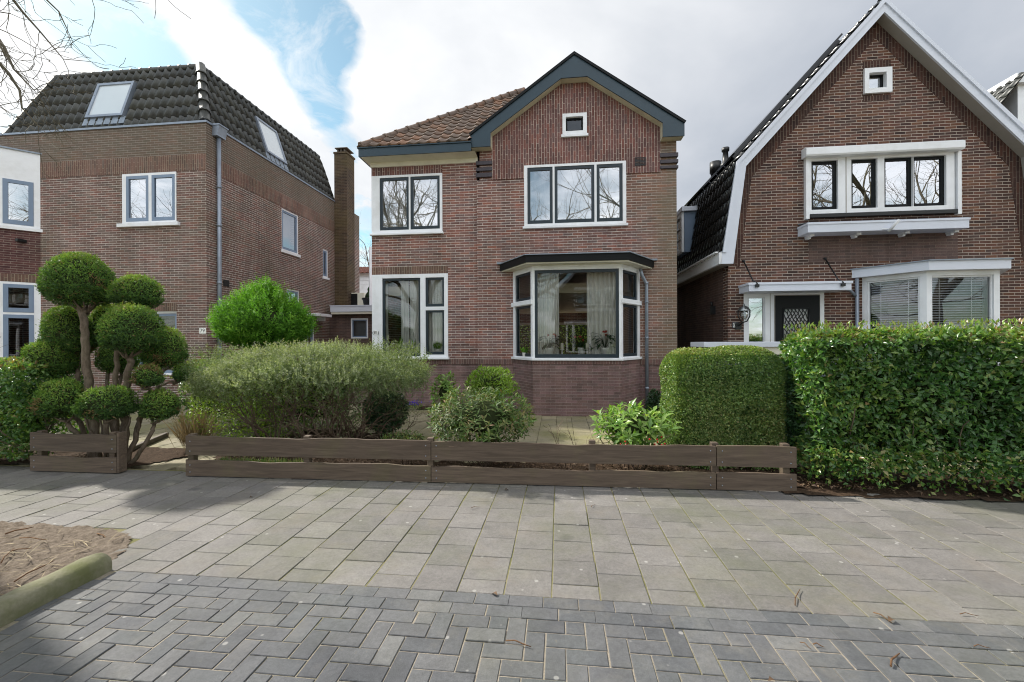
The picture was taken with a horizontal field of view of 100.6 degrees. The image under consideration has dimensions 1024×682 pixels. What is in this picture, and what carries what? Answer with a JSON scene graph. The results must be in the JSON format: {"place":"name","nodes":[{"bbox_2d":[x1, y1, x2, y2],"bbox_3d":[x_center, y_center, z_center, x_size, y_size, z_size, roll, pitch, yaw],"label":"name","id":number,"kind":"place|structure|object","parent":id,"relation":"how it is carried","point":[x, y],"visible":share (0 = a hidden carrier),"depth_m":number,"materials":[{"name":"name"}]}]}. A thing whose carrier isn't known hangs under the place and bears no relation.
{"place":"outdoors","nodes":[
{"label":"outdoors","id":0,"kind":"place"},
{"bbox_2d":[0,62,359,404],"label":"brick house","id":1,"kind":"structure","parent":0,"point":[187,186],"depth_m":11.28,"materials":[{"name":"brick"}]},
{"bbox_2d":[0,175,39,228],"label":"bay window","id":2,"kind":"structure","parent":1,"relation":"in","point":[33,221],"depth_m":11.12,"materials":[{"name":"white paint"}]},
{"bbox_2d":[0,281,40,378],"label":"bay window","id":3,"kind":"structure","parent":1,"relation":"in","point":[33,312],"depth_m":11.03,"materials":[{"name":"white paint"}]},
{"bbox_2d":[116,172,179,227],"bbox_3d":[-9.334,-3.632,10.954,1.736,1.379,0.180,0,0,6],"label":"window","id":4,"kind":"structure","parent":1,"relation":"in","point":[150,220],"depth_m":10.92,"materials":[{"name":"white paint"}]},
{"bbox_2d":[139,311,176,374],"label":"window","id":5,"kind":"structure","parent":1,"relation":"in","point":[161,313],"depth_m":10.97,"materials":[{"name":"white paint"}]},
{"bbox_2d":[283,213,289,248],"bbox_3d":[-7.673,-3.629,14.177,0.044,1.355,0.897,0,0,6],"label":"roller blind","id":6,"kind":"object","parent":1,"relation":"attached to","point":[286,238],"visible":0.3,"depth_m":14.35,"materials":[{"name":"white fabric"}]},
{"bbox_2d":[281,208,300,257],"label":"window","id":7,"kind":"structure","parent":1,"relation":"in","point":[292,219],"depth_m":14.33,"materials":[{"name":"white paint"}]},
{"bbox_2d":[287,289,298,301],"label":"window","id":8,"kind":"structure","parent":1,"relation":"in","point":[296,292],"depth_m":14.50,"materials":[{"name":"white paint"}]},
{"bbox_2d":[307,319,313,358],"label":"window","id":9,"kind":"structure","parent":1,"relation":"in","point":[311,338],"depth_m":15.40,"materials":[{"name":"white paint"}]},
{"bbox_2d":[322,249,329,279],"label":"window","id":10,"kind":"structure","parent":1,"relation":"in","point":[325,253],"depth_m":16.34,"materials":[{"name":"white paint"}]},
{"bbox_2d":[54,383,677,424],"bbox_3d":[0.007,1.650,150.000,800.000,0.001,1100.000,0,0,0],"label":"ground","id":11,"kind":"structure","parent":0,"point":[364,391],"depth_m":12.77,"materials":[{"name":"brown soil"}]},
{"bbox_2d":[0,552,111,627],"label":"kerb beam","id":12,"kind":"structure","parent":11,"relation":"on","point":[18,602],"depth_m":2.64,"materials":[{"name":"concrete"}]},
{"bbox_2d":[0,521,130,595],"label":"tree pit soil","id":13,"kind":"object","parent":11,"relation":"on","point":[65,536],"visible":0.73,"depth_m":3.29,"materials":[{"name":"brown soil"}]},
{"bbox_2d":[5,527,32,534],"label":"twig","id":14,"kind":"object","parent":13,"relation":"on","point":[18,530],"visible":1,"depth_m":3.51,"materials":[{"name":"brown wood"}]},
{"bbox_2d":[13,560,54,581],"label":"twig","id":15,"kind":"object","parent":13,"relation":"on","point":[31,571],"visible":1,"depth_m":2.86,"materials":[{"name":"brown wood"}]},
{"bbox_2d":[0,531,123,594],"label":"pit straw","id":16,"kind":"object","parent":13,"relation":"on","point":[37,552],"visible":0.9,"depth_m":3.14,"materials":[{"name":"beige plant"}]},
{"bbox_2d":[0,0,190,178],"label":"street tree","id":17,"kind":"object","parent":11,"relation":"on","point":[7,56],"visible":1,"depth_m":4.20,"materials":[{"name":"brown plant"}]},
{"bbox_2d":[329,305,372,382],"bbox_3d":[-4.459,0.119,18.600,4.778,2.978,5.270,0,0,6],"label":"side extension","id":18,"kind":"object","parent":11,"relation":"on","point":[343,318],"visible":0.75,"depth_m":16.39,"materials":[{"name":"brick"}]},
{"bbox_2d":[351,293,365,304],"bbox_3d":[-6.329,-1.642,17.315,0.720,0.620,0.330,0,0,6],"label":"air conditioner","id":19,"kind":"object","parent":18,"relation":"on","point":[356,298],"visible":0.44,"depth_m":17.16,"materials":[{"name":"beige paint"}]},
{"bbox_2d":[351,318,367,337],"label":"window","id":20,"kind":"structure","parent":18,"relation":"in","point":[352,319],"depth_m":16.37,"materials":[{"name":"white paint"}]},
{"bbox_2d":[354,321,365,335],"bbox_3d":[-5.848,-0.485,16.574,0.682,0.771,0.041,0,0,6],"label":"roller blind","id":21,"kind":"object","parent":18,"relation":"attached to","point":[359,328],"visible":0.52,"depth_m":16.59,"materials":[{"name":"grey fabric"}]},
{"bbox_2d":[362,287,368,304],"bbox_3d":[-5.631,-1.745,16.852,0.620,0.820,0.620,0,0,6],"label":"planter","id":22,"kind":"object","parent":18,"relation":"on","point":[366,300],"visible":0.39,"depth_m":16.64,"materials":[{"name":"black metal"}]},
{"bbox_2d":[369,247,371,304],"bbox_3d":[-5.489,-1.023,16.500,0.099,5.270,0.099,0,0,0],"label":"flue pole","id":23,"kind":"object","parent":18,"relation":"attached to","point":[370,275],"visible":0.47,"depth_m":16.46,"materials":[{"name":"white metal"}]},
{"bbox_2d":[359,267,368,292],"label":"boarded house","id":24,"kind":"structure","parent":11,"relation":"on","point":[364,277],"depth_m":25.50,"materials":[{"name":"white paint"}]},
{"bbox_2d":[359,223,371,266],"bbox_3d":[-12.445,-4.175,33.013,11.836,11.833,12.353,0,0,0],"label":"bare garden tree","id":25,"kind":"object","parent":11,"relation":"on","point":[366,253],"visible":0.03,"depth_m":31.61,"materials":[{"name":"grey plant"}]},
{"bbox_2d":[520,325,586,353],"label":"garden hedge","id":26,"kind":"object","parent":11,"relation":"on","point":[567,333],"visible":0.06,"depth_m":21.83,"materials":[{"name":"green plant"}]},
{"bbox_2d":[987,72,1023,123],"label":"neighbour house","id":27,"kind":"structure","parent":11,"relation":"on","point":[1008,93],"depth_m":12.36,"materials":[{"name":"white paint"}]},
{"bbox_2d":[0,404,1019,491],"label":"garden path","id":28,"kind":"structure","parent":0,"point":[580,428],"depth_m":7.50,"materials":[{"name":"tile"}]},
{"bbox_2d":[0,444,187,466],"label":"hedge bed earth","id":29,"kind":"structure","parent":28,"relation":"on","point":[148,455],"depth_m":5.93,"materials":[{"name":"soil"}]},
{"bbox_2d":[0,356,88,463],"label":"leafy hedge","id":30,"kind":"object","parent":29,"relation":"on","point":[19,422],"visible":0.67,"depth_m":5.40,"materials":[{"name":"green plant"}]},
{"bbox_2d":[16,251,190,463],"bbox_3d":[-5.499,0.303,5.697,2.232,3.071,1.353,0,0,0],"label":"cloud pruned yew","id":31,"kind":"object","parent":29,"relation":"on","point":[130,337],"visible":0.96,"depth_m":5.57,"materials":[{"name":"green plant"}]},
{"bbox_2d":[163,399,237,451],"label":"dry grass tuft","id":32,"kind":"object","parent":29,"relation":"on","point":[183,432],"visible":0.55,"depth_m":6.23,"materials":[{"name":"brown plant"}]},
{"bbox_2d":[134,432,168,449],"bbox_3d":[-5.652,1.578,6.540,0.060,0.070,1.360,0,0,-16],"label":"path edging","id":33,"kind":"object","parent":28,"relation":"on","point":[158,437],"visible":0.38,"depth_m":6.80,"materials":[{"name":"concrete"}]},
{"bbox_2d":[185,379,327,437],"bbox_3d":[-4.194,1.140,7.091,2.227,1.114,2.056,0,0,0],"label":"green plant","id":34,"kind":"object","parent":28,"relation":"on","point":[245,429],"visible":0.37,"depth_m":6.74,"materials":[{"name":"green plant"}]},
{"bbox_2d":[203,273,321,425],"bbox_3d":[-4.721,0.128,8.089,1.966,2.966,1.925,0,0,0],"label":"conifer bush","id":35,"kind":"object","parent":28,"relation":"on","point":[264,314],"visible":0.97,"depth_m":7.67,"materials":[{"name":"green plant"}]},
{"bbox_2d":[173,358,361,429],"bbox_3d":[-4.372,0.964,7.828,3.303,1.359,1.199,0,0,7],"label":"leafy hedge","id":36,"kind":"object","parent":28,"relation":"on","point":[183,402],"visible":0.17,"depth_m":7.43,"materials":[{"name":"green plant"}]},
{"bbox_2d":[416,370,465,427],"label":"spotted shrub","id":37,"kind":"object","parent":28,"relation":"on","point":[445,385],"visible":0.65,"depth_m":7.63,"materials":[{"name":"green plant"}]},
{"bbox_2d":[450,365,519,413],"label":"lime bush","id":38,"kind":"object","parent":28,"relation":"on","point":[495,381],"visible":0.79,"depth_m":7.44,"materials":[{"name":"green plant"}]},
{"bbox_2d":[213,430,803,486],"bbox_3d":[-0.497,1.561,6.043,7.534,0.054,2.569,0,0,5],"label":"garden bed","id":39,"kind":"object","parent":28,"relation":"on","point":[578,466],"visible":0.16,"depth_m":5.37,"materials":[{"name":"soil"}]},
{"bbox_2d":[209,456,303,462],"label":"groundcover","id":40,"kind":"object","parent":39,"relation":"on","point":[269,460],"visible":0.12,"depth_m":5.33,"materials":[{"name":"green plant"}]},
{"bbox_2d":[163,335,436,438],"bbox_3d":[-3.001,0.969,6.494,3.873,2.111,2.549,0,0,12],"label":"wide shrub","id":41,"kind":"object","parent":39,"relation":"on","point":[245,376],"visible":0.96,"depth_m":6.05,"materials":[{"name":"green plant"}]},
{"bbox_2d":[362,389,409,436],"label":"dark shrub","id":42,"kind":"object","parent":39,"relation":"on","point":[375,415],"visible":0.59,"depth_m":6.83,"materials":[{"name":"green plant"}]},
{"bbox_2d":[380,429,424,464],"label":"plant","id":43,"kind":"object","parent":39,"relation":"on","point":[400,435],"visible":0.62,"depth_m":5.30,"materials":[{"name":"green plant"}]},
{"bbox_2d":[425,384,537,466],"bbox_3d":[-0.368,1.073,5.234,1.384,1.093,1.313,0,0,0],"label":"broadleaf shrub","id":44,"kind":"object","parent":39,"relation":"on","point":[483,418],"visible":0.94,"depth_m":4.98,"materials":[{"name":"green plant"}]},
{"bbox_2d":[543,418,606,468],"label":"bare twig shrub","id":45,"kind":"object","parent":39,"relation":"on","point":[571,440],"visible":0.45,"depth_m":5.28,"materials":[{"name":"brown plant"}]},
{"bbox_2d":[588,398,683,469],"bbox_3d":[1.463,1.144,5.122,1.110,0.933,1.008,0,0,0],"label":"berry shrub","id":46,"kind":"object","parent":39,"relation":"on","point":[633,425],"visible":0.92,"depth_m":4.92,"materials":[{"name":"green plant"}]},
{"bbox_2d":[658,345,787,470],"bbox_3d":[2.705,0.800,5.528,1.506,1.509,0.987,0,0,6],"label":"clipped box hedge","id":47,"kind":"object","parent":39,"relation":"on","point":[720,403],"visible":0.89,"depth_m":5.15,"materials":[{"name":"green plant"}]},
{"bbox_2d":[357,51,685,416],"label":"brick house","id":48,"kind":"structure","parent":28,"relation":"on","point":[486,250],"depth_m":9.76,"materials":[{"name":"brick"}]},
{"bbox_2d":[385,281,388,351],"bbox_3d":[-3.150,-0.588,10.453,0.210,1.916,0.083,0,0,6],"label":"curtain","id":49,"kind":"object","parent":48,"relation":"hanging from","point":[386,283],"visible":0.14,"depth_m":10.43,"materials":[{"name":"fabric"}]},
{"bbox_2d":[397,336,402,353],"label":"snake plant","id":50,"kind":"object","parent":48,"relation":"on","point":[399,343],"visible":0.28,"depth_m":10.38,"materials":[{"name":"green plant"}]},
{"bbox_2d":[401,281,408,352],"bbox_3d":[-2.619,-0.591,10.393,0.207,1.916,0.079,0,0,6],"label":"curtain","id":51,"kind":"object","parent":48,"relation":"hanging from","point":[405,311],"visible":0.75,"depth_m":10.39,"materials":[{"name":"fabric"}]},
{"bbox_2d":[370,173,443,235],"bbox_3d":[-2.519,-3.260,10.199,1.807,1.442,0.170,0,0,6],"label":"window","id":52,"kind":"structure","parent":48,"relation":"in","point":[378,229],"depth_m":10.18,"materials":[{"name":"white paint"}]},
{"bbox_2d":[383,179,436,226],"bbox_3d":[-2.449,-3.285,10.386,1.647,1.392,0.087,0,0,6],"label":"net curtain","id":53,"kind":"object","parent":48,"relation":"hanging from","point":[394,203],"visible":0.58,"depth_m":10.39,"materials":[{"name":"white fabric"}]},
{"bbox_2d":[372,273,449,358],"bbox_3d":[-2.445,-0.581,10.192,1.934,2.036,0.170,0,0,6],"label":"window","id":54,"kind":"structure","parent":48,"relation":"in","point":[378,281],"depth_m":10.14,"materials":[{"name":"white paint"}]},
{"bbox_2d":[410,280,418,353],"bbox_3d":[-2.322,-0.592,10.372,0.335,1.916,0.083,0,0,6],"label":"curtain","id":55,"kind":"object","parent":48,"relation":"hanging from","point":[414,309],"visible":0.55,"depth_m":10.39,"materials":[{"name":"fabric"}]},
{"bbox_2d":[428,280,441,351],"bbox_3d":[-1.845,-0.594,10.321,0.574,1.916,0.079,0,0,6],"label":"curtain","id":56,"kind":"object","parent":48,"relation":"hanging from","point":[435,319],"visible":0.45,"depth_m":10.32,"materials":[{"name":"fabric"}]},
{"bbox_2d":[433,342,440,351],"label":"ball plant","id":57,"kind":"object","parent":48,"relation":"on","point":[436,347],"visible":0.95,"depth_m":10.25,"materials":[{"name":"green plant"}]},
{"bbox_2d":[513,266,532,357],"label":"bay window","id":58,"kind":"structure","parent":48,"relation":"in","point":[527,271],"depth_m":9.75,"materials":[{"name":"white paint"}]},
{"bbox_2d":[520,346,527,355],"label":"pot plant","id":59,"kind":"object","parent":48,"relation":"on","point":[523,350],"visible":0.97,"depth_m":9.44,"materials":[{"name":"green plant"}]},
{"bbox_2d":[538,273,558,353],"bbox_3d":[0.773,-0.638,9.399,0.535,1.896,0.118,0,0,6],"label":"curtain","id":60,"kind":"object","parent":48,"relation":"hanging from","point":[548,303],"visible":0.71,"depth_m":9.39,"materials":[{"name":"fabric"}]},
{"bbox_2d":[538,333,563,353],"bbox_3d":[0.860,0.084,9.320,0.660,0.525,0.401,0,0,-7],"label":"anthurium","id":61,"kind":"object","parent":48,"relation":"on","point":[549,350],"visible":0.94,"depth_m":9.26,"materials":[{"name":"green plant"}]},
{"bbox_2d":[520,322,586,324],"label":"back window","id":62,"kind":"structure","parent":48,"relation":"in","point":[560,323],"depth_m":17.51,"materials":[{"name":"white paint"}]},
{"bbox_2d":[560,343,563,353],"bbox_3d":[1.088,0.194,9.217,0.100,0.305,0.100,0,0,6],"label":"candle holder","id":63,"kind":"object","parent":48,"relation":"on","point":[562,346],"visible":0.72,"depth_m":9.19,"materials":[{"name":"white ceramic"}]},
{"bbox_2d":[530,167,618,220],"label":"window panes","id":64,"kind":"structure","parent":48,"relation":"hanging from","point":[574,194],"depth_m":9.95,"materials":[{"name":"clear glass"}]},
{"bbox_2d":[561,112,587,137],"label":"window","id":65,"kind":"structure","parent":48,"relation":"in","point":[569,116],"depth_m":9.68,"materials":[{"name":"white paint"}]},
{"bbox_2d":[523,161,627,228],"bbox_3d":[1.430,-3.325,9.731,2.374,1.465,0.160,0,0,6],"label":"window","id":66,"kind":"structure","parent":48,"relation":"in","point":[595,220],"depth_m":9.68,"materials":[{"name":"white paint"}]},
{"bbox_2d":[532,264,621,357],"bbox_3d":[1.365,-0.626,9.025,1.854,1.966,0.120,0,0,6],"label":"bay window","id":67,"kind":"structure","parent":48,"relation":"in","point":[588,268],"depth_m":8.99,"materials":[{"name":"white paint"}]},
{"bbox_2d":[564,335,593,353],"bbox_3d":[1.462,0.109,9.338,0.691,0.471,0.423,0,0,6],"label":"anthurium","id":68,"kind":"object","parent":48,"relation":"on","point":[581,349],"visible":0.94,"depth_m":9.25,"materials":[{"name":"green plant"}]},
{"bbox_2d":[587,272,615,353],"bbox_3d":[1.970,-0.643,9.267,0.665,1.896,0.118,0,0,6],"label":"curtain","id":69,"kind":"object","parent":48,"relation":"hanging from","point":[601,304],"visible":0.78,"depth_m":9.27,"materials":[{"name":"fabric"}]},
{"bbox_2d":[589,330,615,353],"bbox_3d":[1.980,0.056,9.239,0.674,0.573,0.434,0,0,6],"label":"anthurium","id":70,"kind":"object","parent":48,"relation":"on","point":[604,350],"visible":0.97,"depth_m":9.13,"materials":[{"name":"green plant"}]},
{"bbox_2d":[621,264,639,357],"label":"bay window","id":71,"kind":"structure","parent":48,"relation":"in","point":[625,269],"depth_m":9.46,"materials":[{"name":"white paint"}]},
{"bbox_2d":[417,406,642,411],"bbox_3d":[1.047,1.553,9.860,6.580,0.037,0.776,0,0,7],"label":"house front bed","id":72,"kind":"object","parent":28,"relation":"on","point":[423,407],"visible":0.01,"depth_m":10.03,"materials":[{"name":"soil"}]},
{"bbox_2d":[397,399,429,409],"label":"violet flowers","id":73,"kind":"object","parent":72,"relation":"on","point":[412,403],"visible":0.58,"depth_m":9.87,"materials":[{"name":"purple plant"}]},
{"bbox_2d":[644,388,663,418],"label":"ivy clump","id":74,"kind":"object","parent":28,"relation":"on","point":[653,397],"visible":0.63,"depth_m":8.34,"materials":[{"name":"green plant"}]},
{"bbox_2d":[677,0,1023,364],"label":"brick house","id":75,"kind":"structure","parent":28,"relation":"on","point":[882,141],"depth_m":9.09,"materials":[{"name":"brown brick"}]},
{"bbox_2d":[775,295,819,341],"bbox_3d":[6.197,0.225,9.213,0.892,2.419,0.039,0,0,6],"label":"front door","id":76,"kind":"structure","parent":75,"relation":"in","point":[810,302],"depth_m":9.22,"materials":[{"name":"black paint"}]},
{"bbox_2d":[863,66,892,93],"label":"window","id":77,"kind":"structure","parent":75,"relation":"in","point":[885,73],"depth_m":9.03,"materials":[{"name":"white paint"}]},
{"bbox_2d":[809,152,954,213],"bbox_3d":[7.821,-3.358,9.081,2.842,1.252,0.140,0,0,6],"label":"window","id":78,"kind":"structure","parent":75,"relation":"in","point":[947,159],"depth_m":9.02,"materials":[{"name":"white paint"}]},
{"bbox_2d":[871,279,917,328],"bbox_3d":[7.902,-0.247,8.758,0.047,2.010,0.773,0,0,-32],"label":"venetian blind","id":79,"kind":"object","parent":75,"relation":"attached to","point":[908,299],"visible":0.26,"depth_m":8.75,"materials":[{"name":"white paint"}]},
{"bbox_2d":[862,271,926,354],"bbox_3d":[7.820,-0.248,8.698,0.120,2.209,1.018,0,0,-32],"label":"bay window","id":80,"kind":"structure","parent":75,"relation":"in","point":[921,276],"depth_m":8.59,"materials":[{"name":"white paint"}]},
{"bbox_2d":[932,277,984,364],"bbox_3d":[8.680,-0.251,8.326,1.018,2.010,0.047,0,0,6],"label":"venetian blind","id":81,"kind":"object","parent":75,"relation":"attached to","point":[971,300],"visible":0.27,"depth_m":8.32,"materials":[{"name":"white paint"}]},
{"bbox_2d":[927,270,999,363],"bbox_3d":[8.674,-0.251,8.225,1.268,2.209,0.120,0,0,6],"label":"bay window","id":82,"kind":"structure","parent":75,"relation":"in","point":[993,276],"depth_m":8.15,"materials":[{"name":"white paint"}]},
{"bbox_2d":[982,277,987,358],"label":"bay window","id":83,"kind":"structure","parent":75,"relation":"in","point":[985,282],"depth_m":8.74,"materials":[{"name":"white paint"}]},
{"bbox_2d":[778,466,1023,501],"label":"shrub bed earth","id":84,"kind":"structure","parent":28,"relation":"on","point":[883,492],"depth_m":4.46,"materials":[{"name":"soil"}]},
{"bbox_2d":[231,456,867,491],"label":"leaf litter","id":85,"kind":"object","parent":84,"relation":"on","point":[689,467],"visible":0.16,"depth_m":5.13,"materials":[{"name":"brown plant"}]},
{"bbox_2d":[753,360,812,468],"bbox_3d":[3.315,0.904,5.221,0.598,1.398,0.673,0,0,-44],"label":"dark shrub","id":86,"kind":"object","parent":84,"relation":"on","point":[791,410],"visible":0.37,"depth_m":5.08,"materials":[{"name":"green plant"}]},
{"bbox_2d":[778,317,1023,500],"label":"glossy hedge","id":87,"kind":"object","parent":84,"relation":"on","point":[920,405],"visible":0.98,"depth_m":4.47,"materials":[{"name":"green plant"}]},
{"bbox_2d":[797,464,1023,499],"bbox_3d":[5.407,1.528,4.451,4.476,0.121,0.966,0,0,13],"label":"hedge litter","id":88,"kind":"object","parent":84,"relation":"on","point":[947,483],"visible":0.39,"depth_m":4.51,"materials":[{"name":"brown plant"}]},
{"bbox_2d":[0,465,1023,626],"bbox_3d":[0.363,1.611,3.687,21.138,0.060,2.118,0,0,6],"label":"pavement","id":89,"kind":"structure","parent":0,"point":[146,499],"depth_m":3.41,"materials":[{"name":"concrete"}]},
{"bbox_2d":[30,430,126,472],"bbox_3d":[-5.353,1.387,5.245,1.212,0.550,0.110,0,0,6],"label":"board fence","id":90,"kind":"object","parent":89,"relation":"on","point":[113,444],"visible":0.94,"depth_m":5.19,"materials":[{"name":"brown wood"}]},
{"bbox_2d":[185,433,796,490],"bbox_3d":[-0.448,1.368,4.771,6.850,0.547,0.104,0,0,5],"label":"board fence","id":91,"kind":"object","parent":89,"relation":"on","point":[714,456],"visible":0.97,"depth_m":4.70,"materials":[{"name":"brown wood"}]},
{"bbox_2d":[0,571,1023,681],"bbox_3d":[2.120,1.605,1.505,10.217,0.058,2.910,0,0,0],"label":"road","id":92,"kind":"structure","parent":0,"point":[700,626],"depth_m":2.26,"materials":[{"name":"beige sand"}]},
{"bbox_2d":[506,640,530,646],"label":"twig","id":93,"kind":"object","parent":92,"relation":"on","point":[518,642],"visible":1,"depth_m":2.22,"materials":[{"name":"brown wood"}]},
{"bbox_2d":[890,653,899,666],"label":"twig","id":94,"kind":"object","parent":92,"relation":"on","point":[893,657],"visible":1,"depth_m":2.09,"materials":[{"name":"brown wood"}]},
{"bbox_2d":[0,0,1023,266],"label":"sky","id":95,"kind":"structure","parent":0,"point":[334,74],"materials":[{"name":"white"}]},
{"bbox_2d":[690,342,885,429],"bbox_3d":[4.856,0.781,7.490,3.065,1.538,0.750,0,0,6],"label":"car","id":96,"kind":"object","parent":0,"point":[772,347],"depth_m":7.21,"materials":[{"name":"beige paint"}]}
]}

